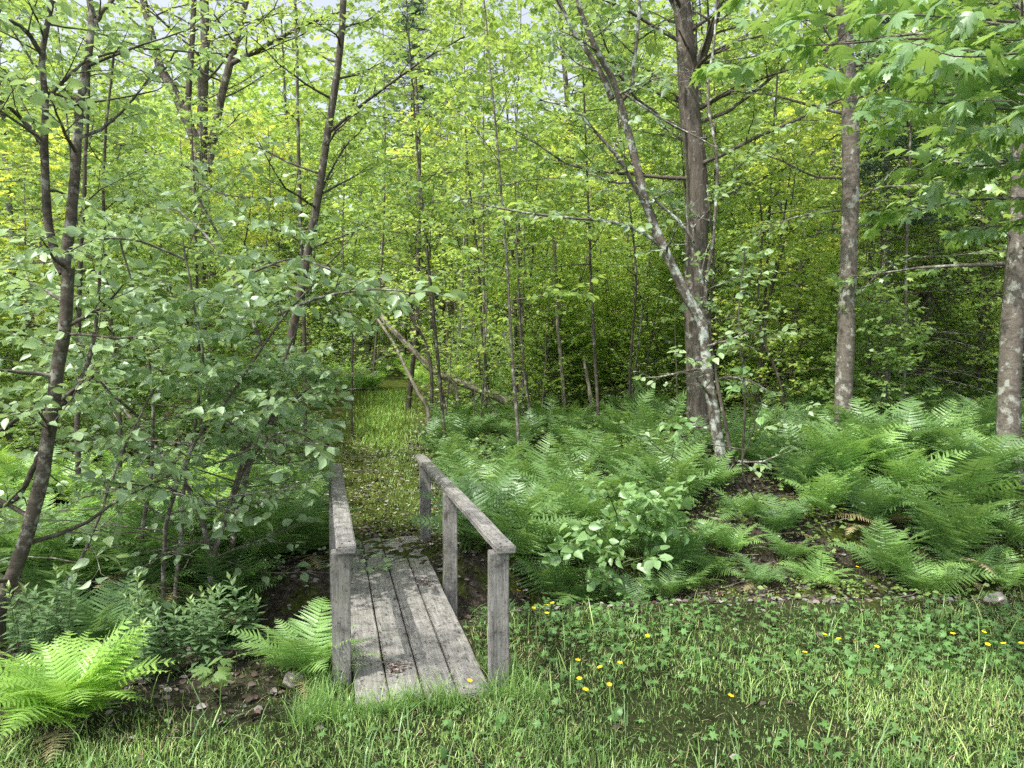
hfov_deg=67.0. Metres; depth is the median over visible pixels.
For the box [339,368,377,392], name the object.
fern
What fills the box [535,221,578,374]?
thin stem
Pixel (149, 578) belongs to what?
fern
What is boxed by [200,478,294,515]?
fern
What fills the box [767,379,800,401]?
fern
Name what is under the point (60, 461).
fern
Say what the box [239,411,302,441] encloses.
fern
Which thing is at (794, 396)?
fern
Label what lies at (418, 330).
sapling
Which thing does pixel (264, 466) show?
fern
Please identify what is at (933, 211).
woodland tree
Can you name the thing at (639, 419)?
fern
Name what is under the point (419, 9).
spruce tree
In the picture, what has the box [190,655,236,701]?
maple seedling
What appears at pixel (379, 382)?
fern
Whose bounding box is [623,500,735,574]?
fern
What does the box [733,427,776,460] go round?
fern
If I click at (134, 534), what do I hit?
fern
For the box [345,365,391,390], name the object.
fern
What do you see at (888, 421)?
fern
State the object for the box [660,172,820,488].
sapling
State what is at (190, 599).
leafy weed
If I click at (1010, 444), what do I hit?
fern
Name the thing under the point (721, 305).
woodland shrub
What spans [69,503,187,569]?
fern
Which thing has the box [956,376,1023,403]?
fern
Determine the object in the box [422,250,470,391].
thin stem
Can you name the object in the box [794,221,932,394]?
woodland tree
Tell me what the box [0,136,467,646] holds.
alder shrub
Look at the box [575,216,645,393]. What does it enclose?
thin stem
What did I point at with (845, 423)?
fern
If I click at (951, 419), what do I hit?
fern
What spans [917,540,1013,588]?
fern
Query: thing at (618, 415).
fern
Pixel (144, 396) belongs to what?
woodland shrub
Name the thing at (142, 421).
fern
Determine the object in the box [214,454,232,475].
fern
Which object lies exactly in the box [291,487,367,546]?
fern
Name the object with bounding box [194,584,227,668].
leafy weed
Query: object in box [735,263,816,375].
woodland tree
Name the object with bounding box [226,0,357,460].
sapling
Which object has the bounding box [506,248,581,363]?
woodland shrub
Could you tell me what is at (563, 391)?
broken stub
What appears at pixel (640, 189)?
forked tree
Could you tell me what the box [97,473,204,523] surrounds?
fern
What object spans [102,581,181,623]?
fern
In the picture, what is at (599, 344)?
woodland shrub
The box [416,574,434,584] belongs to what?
debris heap
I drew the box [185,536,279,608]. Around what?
fern
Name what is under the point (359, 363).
fern
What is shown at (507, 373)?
woodland shrub
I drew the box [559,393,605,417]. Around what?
fern
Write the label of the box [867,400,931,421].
fern
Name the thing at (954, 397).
fern
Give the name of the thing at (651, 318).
thin stem
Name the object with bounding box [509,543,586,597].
fern
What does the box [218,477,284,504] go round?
fern
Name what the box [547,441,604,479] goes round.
fern
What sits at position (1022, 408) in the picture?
fern
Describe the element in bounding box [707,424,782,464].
fern
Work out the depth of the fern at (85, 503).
6.34 m
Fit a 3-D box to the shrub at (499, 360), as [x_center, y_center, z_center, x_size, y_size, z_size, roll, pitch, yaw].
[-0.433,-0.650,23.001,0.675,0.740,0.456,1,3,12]
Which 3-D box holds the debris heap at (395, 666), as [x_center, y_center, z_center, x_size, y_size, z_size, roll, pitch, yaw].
[-0.587,1.424,3.900,0.161,0.017,0.242,0,3,0]
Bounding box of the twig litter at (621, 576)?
[14,423,1014,617]
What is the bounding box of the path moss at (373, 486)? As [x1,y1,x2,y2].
[291,441,441,543]
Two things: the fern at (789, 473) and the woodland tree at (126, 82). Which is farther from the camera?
the woodland tree at (126, 82)
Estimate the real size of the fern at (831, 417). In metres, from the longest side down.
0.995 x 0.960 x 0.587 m
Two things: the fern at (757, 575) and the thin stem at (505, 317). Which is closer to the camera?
the fern at (757, 575)
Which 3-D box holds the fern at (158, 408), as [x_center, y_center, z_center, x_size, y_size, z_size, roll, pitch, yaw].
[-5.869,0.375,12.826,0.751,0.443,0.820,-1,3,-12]
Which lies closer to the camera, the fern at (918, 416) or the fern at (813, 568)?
the fern at (813, 568)
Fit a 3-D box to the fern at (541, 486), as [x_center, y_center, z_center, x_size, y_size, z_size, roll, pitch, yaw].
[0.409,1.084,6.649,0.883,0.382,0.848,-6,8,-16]
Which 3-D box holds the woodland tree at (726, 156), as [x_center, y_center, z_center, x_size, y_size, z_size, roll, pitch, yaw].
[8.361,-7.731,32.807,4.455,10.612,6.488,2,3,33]
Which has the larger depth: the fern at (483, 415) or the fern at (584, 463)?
the fern at (483, 415)
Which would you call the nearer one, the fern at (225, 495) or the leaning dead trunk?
the fern at (225, 495)
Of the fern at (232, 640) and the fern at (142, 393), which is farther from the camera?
the fern at (142, 393)
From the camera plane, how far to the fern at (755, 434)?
8.32 m
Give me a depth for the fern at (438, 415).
11.68 m
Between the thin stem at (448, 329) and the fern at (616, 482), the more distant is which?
the thin stem at (448, 329)
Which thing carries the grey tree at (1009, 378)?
on the ground at (474, 592)
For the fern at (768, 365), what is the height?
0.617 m
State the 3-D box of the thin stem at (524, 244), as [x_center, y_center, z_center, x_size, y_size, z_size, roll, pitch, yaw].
[0.089,-1.270,11.105,1.311,4.426,1.365,0,3,0]
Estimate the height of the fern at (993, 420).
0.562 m
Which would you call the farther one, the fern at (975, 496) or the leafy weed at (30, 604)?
the fern at (975, 496)
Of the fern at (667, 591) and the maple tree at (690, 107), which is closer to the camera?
the fern at (667, 591)
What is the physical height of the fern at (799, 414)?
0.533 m
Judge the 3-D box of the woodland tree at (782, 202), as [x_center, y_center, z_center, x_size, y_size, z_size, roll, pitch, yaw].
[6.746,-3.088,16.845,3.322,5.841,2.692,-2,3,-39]
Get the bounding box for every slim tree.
[0,0,52,171]
[0,0,127,312]
[0,0,190,284]
[291,0,558,439]
[300,0,462,378]
[333,0,649,466]
[372,0,562,395]
[385,0,574,412]
[414,0,605,326]
[462,0,685,422]
[702,0,913,406]
[783,9,1011,408]
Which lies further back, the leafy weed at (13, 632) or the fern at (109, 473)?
the fern at (109, 473)
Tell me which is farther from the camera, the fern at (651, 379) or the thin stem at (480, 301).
the fern at (651, 379)
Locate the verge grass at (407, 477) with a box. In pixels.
[348,437,462,528]
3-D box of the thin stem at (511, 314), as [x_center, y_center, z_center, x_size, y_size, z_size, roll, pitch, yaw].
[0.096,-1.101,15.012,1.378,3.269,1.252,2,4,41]
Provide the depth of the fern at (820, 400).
10.22 m
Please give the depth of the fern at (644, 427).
8.38 m
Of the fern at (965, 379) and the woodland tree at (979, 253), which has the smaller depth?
the fern at (965, 379)
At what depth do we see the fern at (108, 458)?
8.69 m
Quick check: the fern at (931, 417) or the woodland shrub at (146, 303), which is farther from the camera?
the woodland shrub at (146, 303)
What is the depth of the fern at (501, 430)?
10.75 m
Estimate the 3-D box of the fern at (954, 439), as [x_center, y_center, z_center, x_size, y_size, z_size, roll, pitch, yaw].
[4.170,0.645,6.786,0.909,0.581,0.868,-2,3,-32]
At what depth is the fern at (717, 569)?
5.91 m
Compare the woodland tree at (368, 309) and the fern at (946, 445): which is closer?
the fern at (946, 445)
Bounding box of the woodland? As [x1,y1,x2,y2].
[0,8,1007,350]
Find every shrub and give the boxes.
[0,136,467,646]
[0,276,58,444]
[0,283,24,408]
[3,305,137,459]
[44,269,176,419]
[105,271,175,359]
[226,269,301,396]
[305,285,366,362]
[372,268,426,353]
[446,326,508,404]
[487,350,507,371]
[492,322,542,396]
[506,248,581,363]
[521,312,603,412]
[523,320,562,388]
[533,319,586,386]
[537,475,705,602]
[544,306,615,406]
[574,286,654,385]
[582,290,637,379]
[603,309,652,376]
[644,242,727,366]
[660,301,740,405]
[669,318,730,377]
[683,290,751,375]
[715,266,755,324]
[758,288,825,370]
[786,278,889,411]
[796,279,941,423]
[859,249,911,319]
[866,300,953,404]
[933,281,999,372]
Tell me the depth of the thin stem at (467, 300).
11.57 m
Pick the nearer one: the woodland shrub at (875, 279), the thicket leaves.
the thicket leaves
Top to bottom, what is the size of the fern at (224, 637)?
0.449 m
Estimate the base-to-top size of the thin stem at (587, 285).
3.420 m
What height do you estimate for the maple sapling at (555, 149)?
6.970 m
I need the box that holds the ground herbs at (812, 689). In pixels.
[317,590,1023,767]
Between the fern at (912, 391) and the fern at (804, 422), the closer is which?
the fern at (804, 422)
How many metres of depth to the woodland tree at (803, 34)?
27.85 m
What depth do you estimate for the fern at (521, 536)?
5.92 m
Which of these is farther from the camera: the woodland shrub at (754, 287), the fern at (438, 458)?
the woodland shrub at (754, 287)
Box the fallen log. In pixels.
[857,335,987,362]
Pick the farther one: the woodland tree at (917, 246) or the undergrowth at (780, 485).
the woodland tree at (917, 246)
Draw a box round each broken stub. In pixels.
[551,194,566,408]
[582,357,594,420]
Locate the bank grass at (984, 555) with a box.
[694,499,1023,601]
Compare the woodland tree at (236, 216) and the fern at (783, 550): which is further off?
the woodland tree at (236, 216)
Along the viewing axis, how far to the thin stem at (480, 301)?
11.67 m
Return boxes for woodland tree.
[0,0,183,401]
[0,1,159,339]
[0,7,177,304]
[0,149,36,279]
[0,151,96,336]
[0,197,49,352]
[0,240,34,380]
[32,156,155,357]
[50,87,283,457]
[81,49,255,373]
[87,95,270,427]
[142,197,272,415]
[152,124,290,351]
[166,0,350,354]
[184,0,399,351]
[262,154,381,350]
[278,146,393,354]
[281,212,346,348]
[337,212,408,359]
[347,0,565,358]
[363,105,503,381]
[369,189,460,359]
[436,66,602,410]
[463,24,595,346]
[466,0,672,280]
[496,199,627,425]
[537,0,684,379]
[547,178,640,363]
[550,12,666,309]
[571,181,682,375]
[591,179,723,389]
[607,231,685,399]
[610,50,792,388]
[616,0,807,297]
[647,0,861,334]
[657,231,747,364]
[662,2,867,312]
[673,85,747,261]
[677,100,796,310]
[678,37,839,379]
[708,95,868,424]
[719,67,896,387]
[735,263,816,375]
[740,96,878,364]
[744,198,805,312]
[747,191,828,354]
[760,122,860,339]
[778,171,877,306]
[794,3,1009,258]
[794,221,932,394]
[814,1,1011,384]
[815,233,934,376]
[835,41,1009,357]
[839,159,978,361]
[859,139,979,333]
[874,182,1023,399]
[892,41,1023,404]
[939,0,1014,281]
[940,157,1023,347]
[952,194,1009,330]
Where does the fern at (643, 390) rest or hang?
on the ground at (474, 592)
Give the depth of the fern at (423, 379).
18.98 m
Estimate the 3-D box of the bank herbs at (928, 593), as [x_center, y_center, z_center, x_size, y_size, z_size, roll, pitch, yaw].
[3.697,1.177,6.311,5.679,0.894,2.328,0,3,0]
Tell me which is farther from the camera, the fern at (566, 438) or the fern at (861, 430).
the fern at (566, 438)
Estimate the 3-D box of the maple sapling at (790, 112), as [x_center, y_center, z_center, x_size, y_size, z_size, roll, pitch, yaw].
[4.920,-2.392,12.348,3.168,5.630,2.791,0,3,-7]
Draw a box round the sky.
[0,0,1014,342]
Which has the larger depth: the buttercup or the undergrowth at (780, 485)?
the undergrowth at (780, 485)
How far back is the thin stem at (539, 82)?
13.13 m
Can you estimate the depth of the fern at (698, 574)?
5.80 m
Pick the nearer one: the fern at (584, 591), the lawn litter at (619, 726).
the lawn litter at (619, 726)
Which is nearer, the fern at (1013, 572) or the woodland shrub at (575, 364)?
the fern at (1013, 572)
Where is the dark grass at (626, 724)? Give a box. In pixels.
[1,672,1023,767]
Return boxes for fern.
[0,438,23,456]
[0,439,19,476]
[0,444,61,485]
[0,449,60,477]
[0,460,30,488]
[0,466,33,495]
[0,489,113,578]
[0,510,112,575]
[0,529,132,606]
[0,606,74,648]
[0,611,178,762]
[1,467,67,503]
[3,490,72,512]
[3,499,68,533]
[4,492,99,524]
[4,552,136,637]
[7,516,134,610]
[12,466,68,497]
[20,464,81,496]
[24,453,98,501]
[26,572,167,648]
[44,497,125,541]
[51,463,93,487]
[52,450,104,472]
[52,478,114,514]
[56,467,144,510]
[58,496,179,527]
[60,529,131,570]
[65,556,133,593]
[66,463,138,491]
[68,487,137,522]
[68,608,204,646]
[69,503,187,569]
[72,609,172,643]
[75,603,158,644]
[83,410,165,441]
[84,490,177,529]
[92,504,198,594]
[92,530,227,612]
[93,501,213,544]
[93,506,261,601]
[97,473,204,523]
[99,449,143,479]
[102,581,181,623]
[110,463,162,478]
[123,413,176,429]
[125,385,162,401]
[128,394,150,412]
[130,510,221,543]
[131,479,200,508]
[132,561,288,644]
[133,453,192,486]
[140,398,175,415]
[143,410,182,443]
[159,589,272,648]
[162,400,230,432]
[169,450,250,493]
[171,539,287,623]
[174,518,242,558]
[178,620,271,648]
[180,470,249,498]
[181,449,230,474]
[184,484,263,531]
[185,502,235,529]
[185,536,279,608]
[193,454,221,473]
[199,522,263,557]
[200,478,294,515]
[203,500,305,517]
[206,642,232,648]
[207,500,326,563]
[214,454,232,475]
[215,489,294,522]
[216,452,300,490]
[218,387,264,418]
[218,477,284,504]
[223,450,299,480]
[224,596,377,701]
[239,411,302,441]
[248,489,374,568]
[272,471,319,502]
[274,465,347,505]
[278,405,324,427]
[279,414,340,444]
[281,452,341,480]
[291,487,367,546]
[327,363,362,384]
[332,359,368,372]
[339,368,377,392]
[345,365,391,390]
[358,367,394,389]
[366,357,391,372]
[378,350,417,372]
[394,356,427,377]
[404,458,526,553]
[405,365,441,385]
[406,415,456,449]
[411,442,479,476]
[417,434,469,463]
[426,356,448,367]
[426,403,480,425]
[432,403,504,443]
[432,444,499,470]
[434,385,500,418]
[434,418,505,462]
[435,398,496,421]
[435,443,506,486]
[436,468,537,498]
[439,485,521,530]
[441,439,539,488]
[460,453,543,473]
[461,479,525,503]
[462,585,567,615]
[466,490,575,559]
[469,401,514,433]
[470,415,545,440]
[471,473,564,528]
[477,492,603,552]
[480,462,546,487]
[481,419,541,457]
[484,433,536,466]
[489,376,523,395]
[490,394,525,409]
[490,431,581,477]
[492,401,547,424]
[493,403,512,416]
[497,406,549,445]
[503,458,553,500]
[505,400,545,421]
[507,464,597,487]
[509,437,566,466]
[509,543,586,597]
[514,462,595,509]
[520,396,566,419]
[520,482,607,520]
[520,500,647,565]
[528,391,575,427]
[534,412,595,455]
[536,449,627,523]
[539,399,602,433]
[539,542,631,604]
[541,571,616,605]
[544,466,645,505]
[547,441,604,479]
[555,410,613,434]
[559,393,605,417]
[560,410,623,457]
[562,454,604,488]
[567,425,653,471]
[583,442,672,481]
[586,566,656,602]
[587,412,644,446]
[589,391,638,419]
[590,463,662,512]
[600,387,660,429]
[601,511,724,558]
[602,461,656,486]
[603,380,663,411]
[611,449,722,508]
[613,406,698,454]
[615,401,680,442]
[619,369,651,392]
[621,377,686,417]
[621,389,686,431]
[623,433,711,475]
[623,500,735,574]
[626,367,666,389]
[633,562,696,600]
[635,385,675,401]
[639,439,719,491]
[659,559,726,590]
[663,427,733,455]
[664,414,710,440]
[666,368,685,392]
[673,547,741,578]
[688,449,753,488]
[688,514,767,552]
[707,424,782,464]
[709,486,778,521]
[716,381,741,401]
[719,368,752,400]
[720,404,758,435]
[721,408,777,444]
[723,395,780,427]
[728,552,795,590]
[731,432,811,473]
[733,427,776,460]
[734,424,803,447]
[735,419,797,433]
[745,354,781,374]
[746,394,833,423]
[746,492,813,538]
[749,522,833,563]
[754,414,816,460]
[756,444,832,491]
[765,405,813,420]
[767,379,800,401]
[768,392,826,418]
[770,379,827,404]
[772,402,854,429]
[777,459,875,523]
[777,548,865,591]
[780,412,832,441]
[781,398,831,410]
[789,422,908,486]
[793,384,870,406]
[793,409,831,438]
[793,446,857,489]
[794,407,870,430]
[797,430,886,477]
[798,413,919,440]
[801,408,884,425]
[802,396,914,441]
[802,411,918,462]
[807,426,916,459]
[822,467,919,534]
[827,387,897,411]
[827,516,939,576]
[831,470,932,522]
[835,424,917,474]
[838,405,905,428]
[846,413,937,453]
[847,397,969,454]
[861,425,973,490]
[863,384,932,416]
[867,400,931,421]
[869,543,1004,596]
[876,380,945,409]
[879,399,995,461]
[879,403,952,426]
[879,475,1023,576]
[888,436,938,466]
[894,383,959,400]
[899,419,994,471]
[904,450,1023,507]
[909,376,983,414]
[909,405,995,457]
[912,374,959,395]
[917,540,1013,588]
[920,396,986,414]
[921,433,1023,490]
[926,385,974,403]
[928,403,993,438]
[928,423,1023,490]
[930,398,1022,429]
[932,370,973,389]
[933,358,974,380]
[933,457,1021,495]
[939,394,1023,421]
[941,368,975,395]
[941,426,1023,455]
[942,425,992,448]
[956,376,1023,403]
[962,410,1023,433]
[964,546,1023,586]
[968,398,1023,425]
[971,388,1023,403]
[973,362,1023,393]
[987,495,1023,545]
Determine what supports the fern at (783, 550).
on the ground at (474, 592)
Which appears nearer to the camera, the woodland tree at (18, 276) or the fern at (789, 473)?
the fern at (789, 473)
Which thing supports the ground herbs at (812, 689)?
on the ground at (474, 592)
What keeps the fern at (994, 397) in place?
on the ground at (474, 592)
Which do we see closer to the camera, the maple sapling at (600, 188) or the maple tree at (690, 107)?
the maple tree at (690, 107)
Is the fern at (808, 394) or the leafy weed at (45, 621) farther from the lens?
the fern at (808, 394)
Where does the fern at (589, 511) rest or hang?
on the ground at (474, 592)
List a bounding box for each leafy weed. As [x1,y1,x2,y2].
[0,580,33,664]
[6,593,26,642]
[14,582,48,657]
[18,601,43,655]
[24,593,61,665]
[25,585,52,642]
[38,563,72,651]
[38,609,60,644]
[45,583,72,640]
[52,564,86,656]
[119,590,141,648]
[123,593,149,672]
[125,571,153,644]
[127,617,159,684]
[135,587,152,637]
[136,594,159,650]
[137,602,172,677]
[138,620,166,673]
[157,600,188,675]
[170,605,192,662]
[179,598,212,672]
[184,594,209,646]
[187,586,207,665]
[189,583,225,663]
[189,584,217,648]
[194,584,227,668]
[206,612,228,670]
[224,572,258,658]
[232,589,258,656]
[242,594,267,655]
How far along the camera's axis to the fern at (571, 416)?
10.63 m
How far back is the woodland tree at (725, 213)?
11.31 m
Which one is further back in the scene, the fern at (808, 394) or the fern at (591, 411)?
the fern at (591, 411)
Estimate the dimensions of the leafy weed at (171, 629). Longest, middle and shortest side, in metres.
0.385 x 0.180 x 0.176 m
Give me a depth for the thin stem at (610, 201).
16.97 m
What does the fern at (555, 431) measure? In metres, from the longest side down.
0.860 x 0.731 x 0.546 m
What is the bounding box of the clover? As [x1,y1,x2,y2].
[7,596,1021,767]
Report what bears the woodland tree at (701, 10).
on the ground at (474, 592)
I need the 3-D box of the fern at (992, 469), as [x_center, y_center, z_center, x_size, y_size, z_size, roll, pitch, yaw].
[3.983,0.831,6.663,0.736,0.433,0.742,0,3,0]
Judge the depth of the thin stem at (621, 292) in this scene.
14.40 m
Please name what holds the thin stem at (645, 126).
on the ground at (474, 592)
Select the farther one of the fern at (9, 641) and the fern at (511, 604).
the fern at (511, 604)
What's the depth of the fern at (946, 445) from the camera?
7.41 m
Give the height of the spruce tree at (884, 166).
6.114 m
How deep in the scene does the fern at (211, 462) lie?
8.59 m
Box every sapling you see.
[0,15,163,490]
[0,108,125,450]
[33,1,175,480]
[158,84,337,355]
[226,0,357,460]
[289,115,415,434]
[341,259,452,431]
[366,102,509,358]
[382,51,455,408]
[392,163,501,408]
[408,102,519,412]
[473,178,550,395]
[495,114,633,309]
[567,99,683,405]
[575,138,682,351]
[656,366,771,505]
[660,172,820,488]
[707,146,888,420]
[715,63,915,387]
[785,46,874,364]
[841,154,912,372]
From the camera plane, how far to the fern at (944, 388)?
10.89 m
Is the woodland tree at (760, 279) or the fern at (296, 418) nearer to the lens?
the fern at (296, 418)
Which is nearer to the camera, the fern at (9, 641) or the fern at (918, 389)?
the fern at (9, 641)
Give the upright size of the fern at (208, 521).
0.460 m
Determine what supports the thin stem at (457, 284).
on the ground at (474, 592)
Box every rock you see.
[283,671,305,687]
[983,592,1006,603]
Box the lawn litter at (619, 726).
[77,605,1016,759]
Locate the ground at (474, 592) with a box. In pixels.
[0,318,1023,767]
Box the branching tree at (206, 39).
[27,0,372,388]
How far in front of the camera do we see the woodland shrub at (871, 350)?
8.56 m
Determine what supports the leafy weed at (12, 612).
on the ground at (474, 592)
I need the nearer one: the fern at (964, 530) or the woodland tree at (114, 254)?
the fern at (964, 530)
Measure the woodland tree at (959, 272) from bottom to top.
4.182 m
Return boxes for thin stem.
[404,247,509,423]
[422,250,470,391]
[425,259,478,392]
[429,233,499,380]
[429,254,528,417]
[434,141,514,407]
[440,142,494,405]
[455,176,519,433]
[474,249,539,363]
[477,78,552,404]
[477,138,561,414]
[485,237,595,405]
[486,137,565,415]
[487,117,525,329]
[489,228,572,419]
[494,270,542,358]
[498,151,578,400]
[510,177,546,344]
[512,203,616,427]
[525,251,551,369]
[531,113,590,321]
[532,196,601,393]
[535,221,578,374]
[548,123,617,380]
[553,224,614,393]
[561,155,603,300]
[574,84,684,396]
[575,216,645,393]
[584,155,642,300]
[595,111,660,393]
[601,225,650,377]
[620,258,681,389]
[643,15,731,303]
[643,49,711,403]
[655,76,762,328]
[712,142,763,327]
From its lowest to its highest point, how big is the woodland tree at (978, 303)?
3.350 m
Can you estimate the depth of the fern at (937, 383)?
11.84 m
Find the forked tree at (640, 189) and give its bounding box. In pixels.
[446,0,798,485]
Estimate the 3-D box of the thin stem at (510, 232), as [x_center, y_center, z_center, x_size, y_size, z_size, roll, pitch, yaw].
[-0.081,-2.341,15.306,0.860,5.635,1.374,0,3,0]
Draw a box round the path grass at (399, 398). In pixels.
[331,387,435,455]
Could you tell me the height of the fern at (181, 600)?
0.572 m
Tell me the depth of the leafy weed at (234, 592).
4.08 m
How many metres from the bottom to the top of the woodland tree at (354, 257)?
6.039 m
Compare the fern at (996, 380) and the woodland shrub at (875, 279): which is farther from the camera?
the woodland shrub at (875, 279)
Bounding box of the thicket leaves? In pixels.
[0,295,1023,425]
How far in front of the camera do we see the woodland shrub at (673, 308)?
16.07 m
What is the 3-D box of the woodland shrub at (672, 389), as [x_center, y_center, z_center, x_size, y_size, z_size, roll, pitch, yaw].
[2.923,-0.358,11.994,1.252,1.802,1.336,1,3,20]
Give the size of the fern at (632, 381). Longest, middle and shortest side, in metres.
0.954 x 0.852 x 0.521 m
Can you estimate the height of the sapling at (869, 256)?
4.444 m
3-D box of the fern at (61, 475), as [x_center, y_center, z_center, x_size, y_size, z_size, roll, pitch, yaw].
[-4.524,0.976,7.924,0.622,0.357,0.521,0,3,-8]
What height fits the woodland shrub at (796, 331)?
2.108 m
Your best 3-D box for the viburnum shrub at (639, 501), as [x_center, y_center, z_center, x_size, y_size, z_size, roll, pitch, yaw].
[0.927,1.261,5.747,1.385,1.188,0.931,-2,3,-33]
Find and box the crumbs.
[350,539,487,700]
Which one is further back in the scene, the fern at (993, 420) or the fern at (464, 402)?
the fern at (464, 402)
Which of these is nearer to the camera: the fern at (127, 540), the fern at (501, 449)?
the fern at (127, 540)
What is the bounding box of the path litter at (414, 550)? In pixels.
[296,440,482,563]
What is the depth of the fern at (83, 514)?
6.41 m
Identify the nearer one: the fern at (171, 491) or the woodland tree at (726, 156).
the fern at (171, 491)
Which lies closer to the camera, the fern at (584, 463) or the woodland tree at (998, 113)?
the fern at (584, 463)
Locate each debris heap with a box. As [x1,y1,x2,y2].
[380,657,412,675]
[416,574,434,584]
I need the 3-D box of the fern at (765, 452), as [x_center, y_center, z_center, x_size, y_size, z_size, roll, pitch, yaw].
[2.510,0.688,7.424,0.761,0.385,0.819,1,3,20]
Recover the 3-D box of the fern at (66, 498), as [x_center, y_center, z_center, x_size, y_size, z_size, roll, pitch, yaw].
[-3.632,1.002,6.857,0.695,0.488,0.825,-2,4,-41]
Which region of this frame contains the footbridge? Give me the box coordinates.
[329,454,515,708]
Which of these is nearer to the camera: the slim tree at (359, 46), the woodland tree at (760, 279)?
the slim tree at (359, 46)
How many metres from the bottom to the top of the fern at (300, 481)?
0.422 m
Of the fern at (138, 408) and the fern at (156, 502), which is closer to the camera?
the fern at (156, 502)
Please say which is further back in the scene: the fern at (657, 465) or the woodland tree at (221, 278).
the woodland tree at (221, 278)
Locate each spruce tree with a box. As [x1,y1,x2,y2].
[330,0,495,368]
[779,7,996,410]
[804,0,1023,382]
[866,0,1017,379]
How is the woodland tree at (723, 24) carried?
on the ground at (474, 592)
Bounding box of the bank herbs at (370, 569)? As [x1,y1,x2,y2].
[0,533,394,647]
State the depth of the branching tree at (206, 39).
13.19 m
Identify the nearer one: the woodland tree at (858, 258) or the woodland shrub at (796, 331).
the woodland shrub at (796, 331)
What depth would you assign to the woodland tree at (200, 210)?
11.29 m
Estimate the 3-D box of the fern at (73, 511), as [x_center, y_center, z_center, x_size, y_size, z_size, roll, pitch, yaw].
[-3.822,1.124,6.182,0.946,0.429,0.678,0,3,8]
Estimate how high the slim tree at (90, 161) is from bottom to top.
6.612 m
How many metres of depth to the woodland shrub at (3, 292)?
11.76 m
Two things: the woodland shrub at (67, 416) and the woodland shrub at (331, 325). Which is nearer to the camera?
the woodland shrub at (67, 416)
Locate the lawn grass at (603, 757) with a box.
[0,595,1023,767]
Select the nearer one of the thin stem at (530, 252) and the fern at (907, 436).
the fern at (907, 436)
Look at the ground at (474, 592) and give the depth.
3.98 m
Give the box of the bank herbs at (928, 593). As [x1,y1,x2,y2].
[613,466,1023,600]
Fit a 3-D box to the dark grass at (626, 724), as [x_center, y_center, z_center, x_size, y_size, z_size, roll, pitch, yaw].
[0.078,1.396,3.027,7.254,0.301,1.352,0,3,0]
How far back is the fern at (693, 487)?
6.69 m
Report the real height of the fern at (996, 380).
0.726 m
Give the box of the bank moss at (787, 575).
[629,487,1021,601]
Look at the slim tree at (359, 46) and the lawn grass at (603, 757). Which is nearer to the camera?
the lawn grass at (603, 757)
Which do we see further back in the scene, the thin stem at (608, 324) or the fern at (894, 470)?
the thin stem at (608, 324)
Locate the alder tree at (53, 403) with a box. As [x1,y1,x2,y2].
[0,0,267,647]
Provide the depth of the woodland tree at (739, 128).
14.57 m
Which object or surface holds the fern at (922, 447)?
on the ground at (474, 592)
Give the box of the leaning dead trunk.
[369,297,520,431]
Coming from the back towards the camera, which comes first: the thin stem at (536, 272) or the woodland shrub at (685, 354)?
the thin stem at (536, 272)
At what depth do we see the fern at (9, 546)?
5.39 m
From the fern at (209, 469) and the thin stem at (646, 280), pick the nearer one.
the fern at (209, 469)
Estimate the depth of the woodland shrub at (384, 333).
29.23 m
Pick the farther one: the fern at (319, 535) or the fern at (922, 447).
the fern at (922, 447)
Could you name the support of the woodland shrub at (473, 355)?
on the ground at (474, 592)
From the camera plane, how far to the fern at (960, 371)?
12.30 m
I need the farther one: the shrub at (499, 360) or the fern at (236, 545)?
the shrub at (499, 360)
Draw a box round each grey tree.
[713,0,988,423]
[825,0,1023,484]
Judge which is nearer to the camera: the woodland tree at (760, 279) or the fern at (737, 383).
the fern at (737, 383)
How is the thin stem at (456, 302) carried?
on the ground at (474, 592)
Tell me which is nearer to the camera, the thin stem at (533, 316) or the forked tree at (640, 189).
the forked tree at (640, 189)
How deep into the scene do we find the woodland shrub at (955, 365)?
14.01 m
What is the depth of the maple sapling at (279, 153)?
15.16 m
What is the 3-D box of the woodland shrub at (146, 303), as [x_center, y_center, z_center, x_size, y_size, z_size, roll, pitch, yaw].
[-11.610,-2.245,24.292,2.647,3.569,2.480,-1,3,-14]
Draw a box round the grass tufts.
[271,646,552,734]
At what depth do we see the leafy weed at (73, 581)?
4.05 m
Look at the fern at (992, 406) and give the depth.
8.54 m
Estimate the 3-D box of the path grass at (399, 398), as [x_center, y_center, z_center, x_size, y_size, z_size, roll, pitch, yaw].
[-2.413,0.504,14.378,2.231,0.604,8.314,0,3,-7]
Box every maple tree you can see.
[485,0,937,449]
[688,0,1023,252]
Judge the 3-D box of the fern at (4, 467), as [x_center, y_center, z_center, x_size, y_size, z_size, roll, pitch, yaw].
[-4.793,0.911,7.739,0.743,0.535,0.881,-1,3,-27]
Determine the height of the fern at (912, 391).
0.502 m
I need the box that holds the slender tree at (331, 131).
[150,0,482,471]
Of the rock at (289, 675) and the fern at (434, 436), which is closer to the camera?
the rock at (289, 675)
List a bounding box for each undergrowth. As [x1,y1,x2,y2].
[1,373,1023,536]
[8,306,1023,421]
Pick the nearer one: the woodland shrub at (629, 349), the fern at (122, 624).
the fern at (122, 624)
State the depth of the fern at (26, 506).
5.85 m

